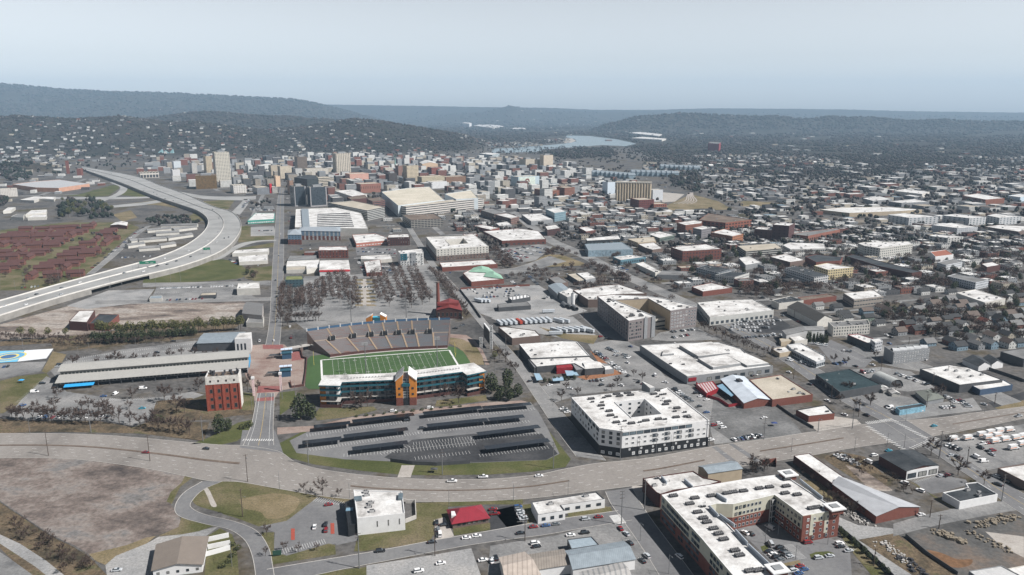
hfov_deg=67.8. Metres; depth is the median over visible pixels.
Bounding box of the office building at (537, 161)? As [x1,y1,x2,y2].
[535,158,539,167]
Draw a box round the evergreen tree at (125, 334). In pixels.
[121,330,128,341]
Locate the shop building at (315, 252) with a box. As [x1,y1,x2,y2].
[304,250,318,255]
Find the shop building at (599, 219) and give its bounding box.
[593,218,606,220]
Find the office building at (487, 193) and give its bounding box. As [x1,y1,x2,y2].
[477,191,489,198]
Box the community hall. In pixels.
[151,536,208,574]
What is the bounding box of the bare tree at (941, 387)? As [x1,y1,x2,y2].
[935,383,946,392]
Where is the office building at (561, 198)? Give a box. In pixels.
[553,196,567,201]
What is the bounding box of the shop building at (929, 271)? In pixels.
[919,270,934,275]
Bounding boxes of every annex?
[246,316,263,327]
[567,536,598,549]
[605,365,613,373]
[972,380,1012,395]
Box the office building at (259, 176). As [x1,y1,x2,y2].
[252,175,263,179]
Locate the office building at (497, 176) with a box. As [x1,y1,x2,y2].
[491,175,502,178]
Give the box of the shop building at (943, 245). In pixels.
[934,242,950,247]
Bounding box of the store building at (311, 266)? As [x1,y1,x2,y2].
[286,260,319,273]
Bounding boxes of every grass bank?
[280,391,294,414]
[315,406,376,419]
[435,395,486,405]
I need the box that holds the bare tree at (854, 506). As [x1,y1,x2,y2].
[849,503,858,513]
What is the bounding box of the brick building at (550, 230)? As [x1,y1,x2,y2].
[545,225,559,235]
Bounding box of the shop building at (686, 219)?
[681,217,691,220]
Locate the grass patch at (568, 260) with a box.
[536,255,583,266]
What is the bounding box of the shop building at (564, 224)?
[561,222,568,226]
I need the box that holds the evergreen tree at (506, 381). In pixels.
[502,368,513,388]
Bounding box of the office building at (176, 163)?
[172,160,180,167]
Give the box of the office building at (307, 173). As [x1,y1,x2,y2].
[303,171,311,174]
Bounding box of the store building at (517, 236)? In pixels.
[484,228,545,245]
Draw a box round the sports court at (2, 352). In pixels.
[0,350,23,362]
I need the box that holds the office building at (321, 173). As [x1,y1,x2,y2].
[317,171,325,176]
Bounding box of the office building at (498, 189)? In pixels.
[495,186,504,191]
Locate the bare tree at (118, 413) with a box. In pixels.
[109,405,121,422]
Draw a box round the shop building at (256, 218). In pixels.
[248,213,274,223]
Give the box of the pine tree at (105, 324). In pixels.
[100,322,107,330]
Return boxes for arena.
[382,187,443,216]
[445,190,477,208]
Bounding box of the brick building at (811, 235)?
[792,228,839,240]
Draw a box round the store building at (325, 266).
[319,260,349,275]
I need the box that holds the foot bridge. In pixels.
[284,344,312,351]
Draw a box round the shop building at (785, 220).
[780,218,791,222]
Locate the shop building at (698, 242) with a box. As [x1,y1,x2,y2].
[687,240,702,244]
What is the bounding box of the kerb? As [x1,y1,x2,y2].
[48,200,1023,574]
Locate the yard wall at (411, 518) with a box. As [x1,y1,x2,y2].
[405,499,416,522]
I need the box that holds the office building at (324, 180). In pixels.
[318,176,333,185]
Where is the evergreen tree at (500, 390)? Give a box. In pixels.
[496,385,504,399]
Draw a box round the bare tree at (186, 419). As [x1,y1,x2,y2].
[179,417,189,432]
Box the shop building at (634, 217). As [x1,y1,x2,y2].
[625,215,637,219]
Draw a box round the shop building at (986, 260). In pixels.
[981,258,992,262]
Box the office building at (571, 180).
[567,178,578,182]
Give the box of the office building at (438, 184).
[426,180,446,188]
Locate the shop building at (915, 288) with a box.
[912,285,921,293]
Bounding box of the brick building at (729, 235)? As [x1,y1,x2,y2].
[711,229,742,240]
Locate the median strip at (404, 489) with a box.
[0,412,1023,490]
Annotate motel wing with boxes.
[125,241,145,248]
[127,238,138,242]
[138,236,166,242]
[138,245,159,251]
[146,227,171,232]
[155,230,178,235]
[157,241,176,247]
[161,223,197,227]
[165,235,177,240]
[172,225,196,231]
[176,233,192,238]
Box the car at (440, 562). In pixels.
[435,560,445,564]
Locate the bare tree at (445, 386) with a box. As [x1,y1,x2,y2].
[443,382,452,392]
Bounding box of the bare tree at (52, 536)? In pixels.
[48,532,57,541]
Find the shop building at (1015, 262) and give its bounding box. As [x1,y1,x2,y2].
[1004,261,1021,266]
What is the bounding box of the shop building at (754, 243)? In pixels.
[745,241,760,244]
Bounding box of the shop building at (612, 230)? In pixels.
[606,229,621,233]
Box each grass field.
[67,185,118,196]
[114,210,136,220]
[122,188,148,196]
[130,200,179,207]
[189,213,204,220]
[193,481,317,524]
[203,200,234,208]
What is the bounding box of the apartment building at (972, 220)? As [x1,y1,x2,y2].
[942,214,985,224]
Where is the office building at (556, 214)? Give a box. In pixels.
[546,208,565,221]
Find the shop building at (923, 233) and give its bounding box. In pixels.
[917,231,932,236]
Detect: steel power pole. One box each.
[355,533,360,568]
[551,442,555,467]
[620,491,624,524]
[643,477,647,509]
[938,431,942,458]
[1001,474,1007,500]
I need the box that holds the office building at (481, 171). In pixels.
[477,169,484,173]
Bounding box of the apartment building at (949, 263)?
[936,258,961,269]
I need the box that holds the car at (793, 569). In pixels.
[789,567,799,572]
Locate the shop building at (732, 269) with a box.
[720,266,734,271]
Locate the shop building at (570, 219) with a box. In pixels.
[566,217,574,221]
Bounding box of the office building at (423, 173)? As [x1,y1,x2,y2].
[419,172,428,175]
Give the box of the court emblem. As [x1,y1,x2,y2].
[0,352,26,360]
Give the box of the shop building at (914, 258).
[906,257,921,261]
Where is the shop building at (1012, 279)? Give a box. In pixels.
[1000,275,1017,282]
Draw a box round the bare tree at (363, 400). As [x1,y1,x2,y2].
[354,395,364,408]
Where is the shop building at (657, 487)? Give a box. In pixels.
[642,471,720,507]
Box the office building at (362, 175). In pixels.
[345,172,368,180]
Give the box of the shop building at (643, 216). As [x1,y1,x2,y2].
[639,214,647,218]
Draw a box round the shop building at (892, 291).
[881,288,899,295]
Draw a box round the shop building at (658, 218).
[654,216,666,220]
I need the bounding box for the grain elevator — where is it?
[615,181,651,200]
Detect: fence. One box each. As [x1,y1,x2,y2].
[1,500,106,572]
[390,458,469,465]
[460,284,529,288]
[460,289,480,317]
[696,382,740,406]
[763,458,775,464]
[777,404,813,428]
[905,534,957,574]
[988,367,1023,381]
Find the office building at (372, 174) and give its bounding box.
[369,173,377,176]
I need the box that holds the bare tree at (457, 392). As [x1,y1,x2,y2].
[449,384,465,402]
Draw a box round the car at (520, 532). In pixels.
[516,531,524,534]
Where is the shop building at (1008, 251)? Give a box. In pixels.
[999,250,1018,256]
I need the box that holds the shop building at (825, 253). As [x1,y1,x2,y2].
[819,251,832,255]
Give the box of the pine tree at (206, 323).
[203,320,208,332]
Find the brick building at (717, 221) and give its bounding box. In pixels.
[699,213,751,229]
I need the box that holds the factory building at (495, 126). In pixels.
[474,125,502,128]
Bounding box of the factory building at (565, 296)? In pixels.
[558,288,578,303]
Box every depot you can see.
[820,207,921,216]
[984,225,1023,234]
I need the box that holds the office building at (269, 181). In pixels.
[265,178,273,184]
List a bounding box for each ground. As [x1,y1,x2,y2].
[0,84,1023,574]
[0,301,245,339]
[68,289,153,308]
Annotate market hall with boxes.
[55,349,250,387]
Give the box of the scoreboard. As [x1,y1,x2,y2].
[479,323,492,352]
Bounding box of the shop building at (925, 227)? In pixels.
[920,225,931,229]
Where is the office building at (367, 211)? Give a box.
[328,201,384,220]
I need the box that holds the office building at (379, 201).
[367,197,384,206]
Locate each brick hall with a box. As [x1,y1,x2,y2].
[439,260,496,271]
[463,266,503,286]
[749,375,812,406]
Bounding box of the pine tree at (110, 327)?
[106,322,113,332]
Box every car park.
[261,498,358,555]
[434,517,453,538]
[490,504,527,529]
[738,522,851,574]
[914,476,967,493]
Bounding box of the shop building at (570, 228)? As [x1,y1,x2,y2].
[567,225,576,229]
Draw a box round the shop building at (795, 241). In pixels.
[790,239,803,242]
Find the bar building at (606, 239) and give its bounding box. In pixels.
[586,235,620,243]
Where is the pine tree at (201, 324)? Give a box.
[196,318,202,328]
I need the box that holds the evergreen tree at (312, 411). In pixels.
[305,403,316,418]
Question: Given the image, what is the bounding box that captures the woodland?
[0,82,1023,180]
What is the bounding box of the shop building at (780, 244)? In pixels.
[768,242,782,246]
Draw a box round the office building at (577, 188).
[567,185,579,192]
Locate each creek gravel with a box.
[0,535,62,574]
[204,488,216,506]
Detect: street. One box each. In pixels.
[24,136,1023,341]
[88,226,149,273]
[95,297,270,303]
[143,281,270,286]
[175,481,273,574]
[244,393,273,444]
[266,188,283,344]
[273,511,619,574]
[400,217,605,460]
[460,256,564,273]
[510,211,696,305]
[606,487,692,574]
[720,323,1023,513]
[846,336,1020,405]
[850,345,918,370]
[893,501,1014,535]
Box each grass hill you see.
[143,259,246,282]
[245,266,271,280]
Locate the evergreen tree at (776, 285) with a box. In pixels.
[773,280,778,288]
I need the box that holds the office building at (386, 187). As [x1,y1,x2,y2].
[384,184,394,190]
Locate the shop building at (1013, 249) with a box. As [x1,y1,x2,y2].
[1003,247,1018,250]
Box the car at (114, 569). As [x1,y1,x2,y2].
[111,567,122,571]
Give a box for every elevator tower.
[602,180,614,194]
[651,189,662,199]
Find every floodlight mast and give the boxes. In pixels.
[364,342,367,373]
[403,285,407,317]
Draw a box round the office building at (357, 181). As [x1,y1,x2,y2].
[351,180,363,183]
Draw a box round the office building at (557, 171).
[552,168,560,174]
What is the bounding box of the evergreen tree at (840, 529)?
[838,526,843,533]
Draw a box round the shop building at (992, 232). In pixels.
[986,230,997,234]
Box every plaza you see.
[245,344,305,400]
[277,400,525,434]
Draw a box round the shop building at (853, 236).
[848,235,860,240]
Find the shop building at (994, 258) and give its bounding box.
[987,257,1001,262]
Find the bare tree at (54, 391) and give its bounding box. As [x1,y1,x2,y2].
[51,386,63,395]
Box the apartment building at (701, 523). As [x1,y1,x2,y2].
[660,469,846,574]
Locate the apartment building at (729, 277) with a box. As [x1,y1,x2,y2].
[715,272,748,283]
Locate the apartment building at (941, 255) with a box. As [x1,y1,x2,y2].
[930,250,953,262]
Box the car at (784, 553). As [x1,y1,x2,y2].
[782,551,791,555]
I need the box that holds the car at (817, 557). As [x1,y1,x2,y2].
[813,554,823,559]
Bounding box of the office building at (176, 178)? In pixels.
[172,176,180,180]
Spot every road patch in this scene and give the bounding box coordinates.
[712,446,736,461]
[729,444,760,461]
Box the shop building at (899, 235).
[892,234,905,238]
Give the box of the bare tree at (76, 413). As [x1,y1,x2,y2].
[66,410,77,423]
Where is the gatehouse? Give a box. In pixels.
[366,312,386,321]
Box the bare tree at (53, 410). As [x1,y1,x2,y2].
[40,405,57,421]
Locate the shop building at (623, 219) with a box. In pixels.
[619,217,632,221]
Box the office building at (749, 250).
[737,243,781,256]
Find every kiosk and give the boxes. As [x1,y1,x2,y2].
[266,364,291,376]
[269,348,291,358]
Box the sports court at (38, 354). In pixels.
[17,349,52,361]
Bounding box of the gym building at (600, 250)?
[585,242,632,256]
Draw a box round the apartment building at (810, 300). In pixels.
[798,294,836,304]
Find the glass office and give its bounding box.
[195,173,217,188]
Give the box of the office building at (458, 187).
[454,186,464,189]
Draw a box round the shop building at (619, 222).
[614,221,624,224]
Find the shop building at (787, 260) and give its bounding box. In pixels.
[770,254,804,266]
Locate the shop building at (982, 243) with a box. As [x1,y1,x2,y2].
[974,241,987,244]
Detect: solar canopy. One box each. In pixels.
[302,436,341,445]
[314,421,350,427]
[343,427,407,439]
[352,413,414,422]
[352,440,408,450]
[423,406,482,416]
[426,418,487,428]
[476,425,540,435]
[482,402,531,410]
[484,438,550,449]
[488,414,524,422]
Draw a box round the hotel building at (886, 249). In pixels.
[857,241,912,258]
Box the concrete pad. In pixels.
[986,532,1023,556]
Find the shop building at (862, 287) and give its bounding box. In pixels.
[853,283,876,290]
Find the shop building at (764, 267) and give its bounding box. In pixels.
[757,264,776,270]
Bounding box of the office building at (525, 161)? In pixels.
[519,157,534,164]
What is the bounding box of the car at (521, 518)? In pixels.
[519,516,527,520]
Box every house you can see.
[0,234,11,239]
[0,239,18,243]
[0,240,9,247]
[0,248,13,252]
[0,253,19,259]
[0,262,21,268]
[0,266,11,272]
[6,252,26,256]
[7,259,25,265]
[11,242,21,249]
[12,233,30,239]
[13,240,31,245]
[16,246,27,251]
[18,226,32,230]
[18,232,34,233]
[22,252,34,259]
[25,242,42,247]
[25,269,38,279]
[26,251,45,255]
[29,248,50,252]
[30,234,45,238]
[32,264,55,271]
[34,226,48,230]
[35,231,51,233]
[39,261,60,266]
[42,270,62,277]
[43,242,60,247]
[46,233,64,237]
[47,258,65,260]
[48,239,64,244]
[49,225,64,229]
[52,231,67,235]
[54,236,69,241]
[56,229,71,232]
[56,252,77,257]
[60,261,80,266]
[60,262,71,270]
[62,249,80,252]
[65,224,79,228]
[65,269,84,276]
[66,231,76,237]
[66,256,85,262]
[69,230,83,234]
[69,246,86,249]
[72,228,88,232]
[78,240,96,245]
[78,250,96,256]
[81,224,94,228]
[81,247,101,253]
[94,235,100,241]
[95,231,112,236]
[99,229,115,231]
[100,238,109,245]
[104,235,120,239]
[436,298,461,318]
[591,170,598,175]
[623,172,630,178]
[628,173,635,178]
[636,170,640,175]
[641,170,646,175]
[646,170,651,175]
[651,170,656,175]
[656,170,662,176]
[771,289,781,295]
[811,301,824,309]
[829,303,843,310]
[835,309,851,316]
[839,314,853,320]
[858,307,874,314]
[861,313,874,320]
[872,319,886,325]
[874,303,885,310]
[880,306,896,315]
[891,326,907,335]
[896,306,910,312]
[899,302,912,308]
[899,319,916,328]
[907,324,926,334]
[910,305,925,313]
[911,315,926,324]
[917,287,930,294]
[917,298,929,304]
[919,337,937,346]
[925,299,942,308]
[927,317,941,322]
[938,321,953,328]
[939,315,953,321]
[942,295,957,302]
[942,326,959,335]
[942,335,959,344]
[944,288,957,294]
[946,305,958,309]
[947,313,961,319]
[948,340,968,350]
[952,303,965,310]
[954,319,969,328]
[956,299,968,303]
[962,310,980,319]
[962,332,981,341]
[963,325,977,332]
[965,302,978,310]
[967,338,985,349]
[977,316,992,324]
[980,337,998,349]
[982,330,1001,341]
[983,311,997,319]
[991,313,1008,322]
[993,321,1009,329]
[997,329,1015,338]
[999,293,1012,301]
[999,336,1016,348]
[1001,309,1016,315]
[1004,290,1015,295]
[1008,313,1023,320]
[1008,319,1023,328]
[1012,293,1023,299]
[1013,298,1023,305]
[1013,337,1023,347]
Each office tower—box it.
[203,155,212,172]
[212,150,230,181]
[277,164,291,178]
[287,178,292,194]
[289,184,306,206]
[294,155,307,171]
[307,184,326,206]
[332,152,350,173]
[385,171,396,181]
[403,164,418,182]
[540,154,552,165]
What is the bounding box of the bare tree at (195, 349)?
[187,346,197,353]
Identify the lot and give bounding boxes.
[0,362,45,377]
[0,458,184,553]
[10,376,202,425]
[50,341,234,377]
[105,527,216,574]
[153,286,255,298]
[251,226,274,235]
[290,402,558,462]
[292,269,462,329]
[355,246,396,254]
[366,548,480,574]
[385,434,557,462]
[394,263,429,268]
[488,522,658,574]
[503,244,551,262]
[541,344,749,443]
[588,340,648,358]
[651,327,720,340]
[711,400,800,440]
[723,316,789,332]
[807,416,860,430]
[818,340,871,367]
[853,367,933,390]
[864,392,981,419]
[944,424,1023,470]
[989,392,1023,407]
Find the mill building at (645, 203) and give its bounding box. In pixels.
[630,198,653,208]
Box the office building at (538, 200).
[534,196,546,206]
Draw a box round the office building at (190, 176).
[186,174,195,181]
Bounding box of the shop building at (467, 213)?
[462,211,473,215]
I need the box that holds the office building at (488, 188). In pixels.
[484,186,492,193]
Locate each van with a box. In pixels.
[764,523,774,530]
[767,540,774,547]
[863,458,872,463]
[971,453,980,458]
[979,458,988,462]
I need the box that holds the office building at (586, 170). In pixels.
[582,167,592,174]
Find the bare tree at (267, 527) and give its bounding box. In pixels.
[263,524,270,535]
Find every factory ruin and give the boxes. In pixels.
[69,310,95,330]
[89,314,119,330]
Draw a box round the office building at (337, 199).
[330,196,343,201]
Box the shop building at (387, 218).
[383,217,391,220]
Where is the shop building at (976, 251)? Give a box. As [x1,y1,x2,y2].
[965,249,979,255]
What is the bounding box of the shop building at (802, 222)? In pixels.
[798,221,809,225]
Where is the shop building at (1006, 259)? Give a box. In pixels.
[1002,257,1016,261]
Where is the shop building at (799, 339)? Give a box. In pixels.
[790,336,807,344]
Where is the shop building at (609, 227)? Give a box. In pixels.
[603,225,617,230]
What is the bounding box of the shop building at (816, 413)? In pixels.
[796,405,834,421]
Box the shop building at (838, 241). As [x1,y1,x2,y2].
[825,238,841,243]
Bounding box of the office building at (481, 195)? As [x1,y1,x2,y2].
[475,194,485,200]
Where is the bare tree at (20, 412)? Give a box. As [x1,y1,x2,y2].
[15,403,30,420]
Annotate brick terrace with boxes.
[292,351,302,360]
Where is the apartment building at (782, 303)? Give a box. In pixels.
[771,296,803,309]
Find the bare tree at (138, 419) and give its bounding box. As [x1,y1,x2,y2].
[133,412,145,426]
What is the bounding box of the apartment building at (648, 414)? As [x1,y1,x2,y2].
[571,381,708,457]
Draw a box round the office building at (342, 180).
[339,178,349,182]
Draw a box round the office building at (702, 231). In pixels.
[693,226,710,237]
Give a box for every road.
[0,552,31,574]
[56,197,149,198]
[96,182,126,201]
[111,200,161,207]
[182,192,255,199]
[214,240,275,259]
[232,199,247,214]
[579,312,625,339]
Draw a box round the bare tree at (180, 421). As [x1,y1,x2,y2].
[169,415,184,431]
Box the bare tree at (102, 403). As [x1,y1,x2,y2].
[93,398,112,415]
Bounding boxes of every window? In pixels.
[572,400,651,420]
[599,300,695,325]
[734,499,835,539]
[907,472,915,478]
[918,470,926,476]
[928,468,936,474]
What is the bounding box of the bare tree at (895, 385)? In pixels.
[891,381,901,389]
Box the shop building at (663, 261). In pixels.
[658,258,675,264]
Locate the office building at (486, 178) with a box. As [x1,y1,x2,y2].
[480,176,492,180]
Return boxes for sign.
[138,261,157,267]
[251,376,254,395]
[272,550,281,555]
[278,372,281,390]
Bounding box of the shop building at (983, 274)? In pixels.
[974,271,996,278]
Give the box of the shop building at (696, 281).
[687,277,703,285]
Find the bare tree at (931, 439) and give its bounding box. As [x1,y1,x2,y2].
[921,437,941,452]
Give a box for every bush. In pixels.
[218,562,226,567]
[229,551,237,557]
[239,424,247,428]
[245,421,253,427]
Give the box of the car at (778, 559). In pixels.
[776,557,785,561]
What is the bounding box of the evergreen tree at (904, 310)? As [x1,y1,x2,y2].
[898,307,907,316]
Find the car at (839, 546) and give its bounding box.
[836,544,845,548]
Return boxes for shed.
[497,302,530,311]
[508,294,529,302]
[793,453,844,490]
[881,385,889,392]
[887,388,900,396]
[895,403,925,414]
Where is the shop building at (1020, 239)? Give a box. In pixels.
[1013,238,1023,243]
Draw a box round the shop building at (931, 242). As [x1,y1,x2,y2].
[922,241,937,244]
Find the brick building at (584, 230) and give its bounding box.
[578,226,595,233]
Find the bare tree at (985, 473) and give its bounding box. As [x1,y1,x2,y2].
[975,468,993,482]
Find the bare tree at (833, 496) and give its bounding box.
[832,494,842,502]
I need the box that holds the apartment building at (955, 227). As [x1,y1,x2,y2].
[931,223,977,234]
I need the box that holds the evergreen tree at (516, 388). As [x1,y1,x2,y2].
[513,383,523,396]
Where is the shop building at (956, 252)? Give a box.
[953,249,971,254]
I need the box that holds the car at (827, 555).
[824,553,834,557]
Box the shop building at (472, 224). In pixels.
[467,222,477,227]
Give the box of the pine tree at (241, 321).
[235,315,244,328]
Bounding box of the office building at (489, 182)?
[485,180,494,189]
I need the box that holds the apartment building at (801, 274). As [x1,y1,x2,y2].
[784,266,827,285]
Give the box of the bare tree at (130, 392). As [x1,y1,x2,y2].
[125,387,139,399]
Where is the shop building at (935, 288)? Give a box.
[925,284,944,291]
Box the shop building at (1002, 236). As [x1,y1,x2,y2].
[995,235,1008,238]
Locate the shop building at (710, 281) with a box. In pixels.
[703,280,717,283]
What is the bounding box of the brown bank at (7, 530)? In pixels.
[0,503,105,574]
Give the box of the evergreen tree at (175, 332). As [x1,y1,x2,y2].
[171,328,178,336]
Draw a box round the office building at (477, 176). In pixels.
[472,174,480,180]
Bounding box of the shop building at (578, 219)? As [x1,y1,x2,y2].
[575,217,586,221]
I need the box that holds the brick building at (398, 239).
[388,234,409,245]
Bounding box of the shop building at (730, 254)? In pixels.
[721,251,734,256]
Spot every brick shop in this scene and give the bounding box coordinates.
[364,260,381,275]
[498,326,539,344]
[997,464,1023,489]
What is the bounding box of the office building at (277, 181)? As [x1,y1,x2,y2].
[274,176,280,186]
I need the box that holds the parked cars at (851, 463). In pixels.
[835,453,860,465]
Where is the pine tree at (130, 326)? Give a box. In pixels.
[125,321,134,333]
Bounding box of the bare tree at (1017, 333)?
[1013,328,1023,337]
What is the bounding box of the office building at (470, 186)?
[465,184,476,188]
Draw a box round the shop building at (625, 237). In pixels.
[621,235,636,240]
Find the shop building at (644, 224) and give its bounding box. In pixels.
[636,222,648,227]
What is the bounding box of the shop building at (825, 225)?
[822,224,834,228]
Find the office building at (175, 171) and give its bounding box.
[171,168,179,175]
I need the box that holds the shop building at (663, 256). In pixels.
[658,255,671,258]
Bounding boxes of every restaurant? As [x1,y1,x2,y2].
[446,504,489,527]
[717,375,770,408]
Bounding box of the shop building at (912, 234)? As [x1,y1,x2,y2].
[908,232,920,237]
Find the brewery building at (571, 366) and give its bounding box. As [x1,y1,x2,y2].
[528,357,604,380]
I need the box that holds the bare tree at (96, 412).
[93,407,107,421]
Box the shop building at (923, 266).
[915,264,932,269]
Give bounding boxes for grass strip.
[89,536,154,564]
[238,225,273,241]
[239,242,273,248]
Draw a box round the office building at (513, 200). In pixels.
[506,198,516,203]
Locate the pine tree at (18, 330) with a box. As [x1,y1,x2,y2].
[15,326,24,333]
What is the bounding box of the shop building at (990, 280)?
[982,277,999,285]
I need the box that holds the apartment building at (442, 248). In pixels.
[426,235,488,260]
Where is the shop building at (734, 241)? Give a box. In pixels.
[726,240,741,242]
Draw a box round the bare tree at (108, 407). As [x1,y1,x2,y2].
[102,403,112,411]
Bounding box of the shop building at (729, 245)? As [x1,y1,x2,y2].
[725,243,738,248]
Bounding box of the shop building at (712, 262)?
[705,261,720,264]
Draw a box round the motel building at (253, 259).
[238,254,267,264]
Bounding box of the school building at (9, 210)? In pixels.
[3,207,15,213]
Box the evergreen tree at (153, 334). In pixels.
[150,330,155,337]
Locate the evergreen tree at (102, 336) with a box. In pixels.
[99,332,105,341]
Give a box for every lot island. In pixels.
[760,545,767,550]
[783,560,800,565]
[810,551,833,558]
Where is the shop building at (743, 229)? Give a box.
[738,228,749,232]
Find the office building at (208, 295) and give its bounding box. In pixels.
[200,292,216,298]
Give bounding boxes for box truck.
[948,435,959,441]
[962,434,973,440]
[976,431,986,436]
[983,433,993,439]
[985,428,995,433]
[989,437,1001,443]
[992,431,1003,436]
[995,427,1005,431]
[1000,435,1011,441]
[1004,426,1014,432]
[1007,443,1019,450]
[1010,434,1021,440]
[1017,440,1023,446]
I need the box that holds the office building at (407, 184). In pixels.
[404,181,414,187]
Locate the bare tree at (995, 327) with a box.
[988,325,1001,331]
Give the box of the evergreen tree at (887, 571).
[884,567,890,574]
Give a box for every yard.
[154,398,253,422]
[192,420,251,444]
[205,528,238,574]
[222,487,315,525]
[241,392,253,409]
[354,503,448,550]
[461,285,586,317]
[492,317,594,342]
[522,504,611,522]
[568,506,611,516]
[662,192,683,201]
[823,452,886,485]
[846,465,891,490]
[859,534,954,574]
[900,514,1023,574]
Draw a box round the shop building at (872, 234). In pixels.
[866,233,882,236]
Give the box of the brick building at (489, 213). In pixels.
[481,208,505,218]
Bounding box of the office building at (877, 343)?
[870,338,882,351]
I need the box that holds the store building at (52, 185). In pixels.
[12,180,89,191]
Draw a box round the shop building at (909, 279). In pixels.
[901,276,921,283]
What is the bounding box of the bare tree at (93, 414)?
[87,409,100,423]
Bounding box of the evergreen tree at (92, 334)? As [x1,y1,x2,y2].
[88,331,99,342]
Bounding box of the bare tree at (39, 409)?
[31,403,45,418]
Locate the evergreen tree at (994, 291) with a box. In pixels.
[991,289,999,295]
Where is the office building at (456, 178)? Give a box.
[445,175,465,182]
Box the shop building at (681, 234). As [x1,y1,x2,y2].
[676,232,691,237]
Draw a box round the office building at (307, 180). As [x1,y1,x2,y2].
[294,175,318,194]
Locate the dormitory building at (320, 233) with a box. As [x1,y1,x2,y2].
[299,227,340,239]
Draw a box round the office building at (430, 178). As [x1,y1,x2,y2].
[417,175,444,182]
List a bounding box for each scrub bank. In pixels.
[0,323,239,351]
[0,419,208,440]
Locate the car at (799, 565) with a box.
[795,563,804,567]
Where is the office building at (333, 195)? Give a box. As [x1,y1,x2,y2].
[328,194,339,200]
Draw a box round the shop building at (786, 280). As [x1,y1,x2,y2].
[782,278,800,284]
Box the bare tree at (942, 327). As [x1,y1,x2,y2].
[940,324,950,332]
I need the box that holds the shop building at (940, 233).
[933,232,947,234]
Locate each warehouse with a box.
[242,302,263,321]
[499,552,540,574]
[519,341,589,360]
[522,213,552,224]
[528,549,570,574]
[548,276,567,285]
[548,283,567,298]
[565,541,635,574]
[567,273,584,284]
[577,272,595,284]
[579,562,631,574]
[583,361,605,367]
[636,262,660,276]
[657,270,688,279]
[697,299,773,325]
[698,461,742,482]
[705,175,718,177]
[728,190,744,194]
[731,176,744,178]
[738,181,753,183]
[743,192,759,195]
[758,191,775,194]
[762,196,780,200]
[772,186,788,189]
[776,180,792,182]
[777,198,794,202]
[782,326,824,338]
[785,171,802,174]
[822,190,838,192]
[832,476,919,523]
[843,193,863,197]
[857,186,879,189]
[859,176,874,179]
[862,196,891,203]
[868,192,884,195]
[877,183,898,186]
[886,177,903,180]
[888,199,928,206]
[891,172,909,175]
[894,189,928,196]
[903,195,922,198]
[912,204,936,209]
[914,175,931,177]
[919,365,1002,392]
[928,186,946,189]
[942,184,958,186]
[947,186,964,189]
[956,205,979,210]
[956,289,1005,306]
[962,193,1004,204]
[963,202,985,205]
[968,566,1018,574]
[972,176,986,179]
[973,180,991,183]
[979,205,1000,210]
[983,174,1001,177]
[996,205,1015,209]
[1000,348,1023,366]
[1002,183,1023,186]
[1008,194,1023,201]
[1008,565,1023,574]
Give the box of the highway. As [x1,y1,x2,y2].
[0,167,240,313]
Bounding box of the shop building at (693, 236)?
[684,234,698,239]
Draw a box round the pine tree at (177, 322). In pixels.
[173,320,180,327]
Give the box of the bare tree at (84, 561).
[82,557,90,568]
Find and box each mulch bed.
[579,369,621,379]
[590,351,606,363]
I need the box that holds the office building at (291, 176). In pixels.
[286,174,296,179]
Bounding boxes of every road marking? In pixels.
[20,279,1023,558]
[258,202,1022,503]
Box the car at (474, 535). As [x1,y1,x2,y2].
[472,533,481,537]
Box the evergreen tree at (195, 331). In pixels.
[190,326,197,334]
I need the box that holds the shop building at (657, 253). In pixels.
[652,252,666,259]
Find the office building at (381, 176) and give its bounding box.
[377,174,385,178]
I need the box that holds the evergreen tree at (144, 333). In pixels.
[140,330,147,340]
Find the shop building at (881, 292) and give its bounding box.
[867,289,886,295]
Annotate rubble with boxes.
[843,507,876,526]
[873,540,910,564]
[896,554,928,574]
[930,528,967,544]
[963,529,1012,553]
[966,513,1020,528]
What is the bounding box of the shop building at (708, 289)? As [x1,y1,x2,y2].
[692,283,731,295]
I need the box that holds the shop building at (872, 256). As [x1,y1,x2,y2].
[863,255,880,258]
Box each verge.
[0,373,48,412]
[42,352,65,372]
[160,517,211,535]
[166,476,191,503]
[262,532,335,563]
[280,432,570,474]
[319,496,350,502]
[319,567,365,574]
[425,499,522,506]
[453,523,489,535]
[795,469,852,511]
[841,533,886,574]
[909,481,954,508]
[996,400,1023,408]
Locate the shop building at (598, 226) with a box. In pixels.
[594,225,606,228]
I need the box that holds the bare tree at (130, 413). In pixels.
[124,410,137,424]
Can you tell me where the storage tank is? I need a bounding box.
[571,304,578,310]
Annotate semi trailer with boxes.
[474,298,482,302]
[496,319,502,325]
[542,309,554,312]
[549,331,562,335]
[550,327,561,330]
[553,317,563,322]
[556,327,567,332]
[562,326,573,332]
[568,326,579,332]
[574,326,585,332]
[582,327,594,332]
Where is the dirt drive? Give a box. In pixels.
[838,517,910,574]
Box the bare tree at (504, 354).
[499,349,511,360]
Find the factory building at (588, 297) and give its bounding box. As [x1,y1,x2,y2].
[573,284,646,307]
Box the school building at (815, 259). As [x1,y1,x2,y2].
[805,254,842,265]
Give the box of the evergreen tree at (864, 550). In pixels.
[861,546,867,553]
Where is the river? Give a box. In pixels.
[492,135,635,152]
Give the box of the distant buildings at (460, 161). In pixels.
[0,98,1023,225]
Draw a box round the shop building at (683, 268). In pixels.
[677,265,694,270]
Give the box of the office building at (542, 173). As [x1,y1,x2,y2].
[537,172,548,177]
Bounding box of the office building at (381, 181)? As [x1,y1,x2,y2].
[377,179,386,187]
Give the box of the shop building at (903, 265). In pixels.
[894,263,911,268]
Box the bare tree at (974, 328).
[969,323,981,332]

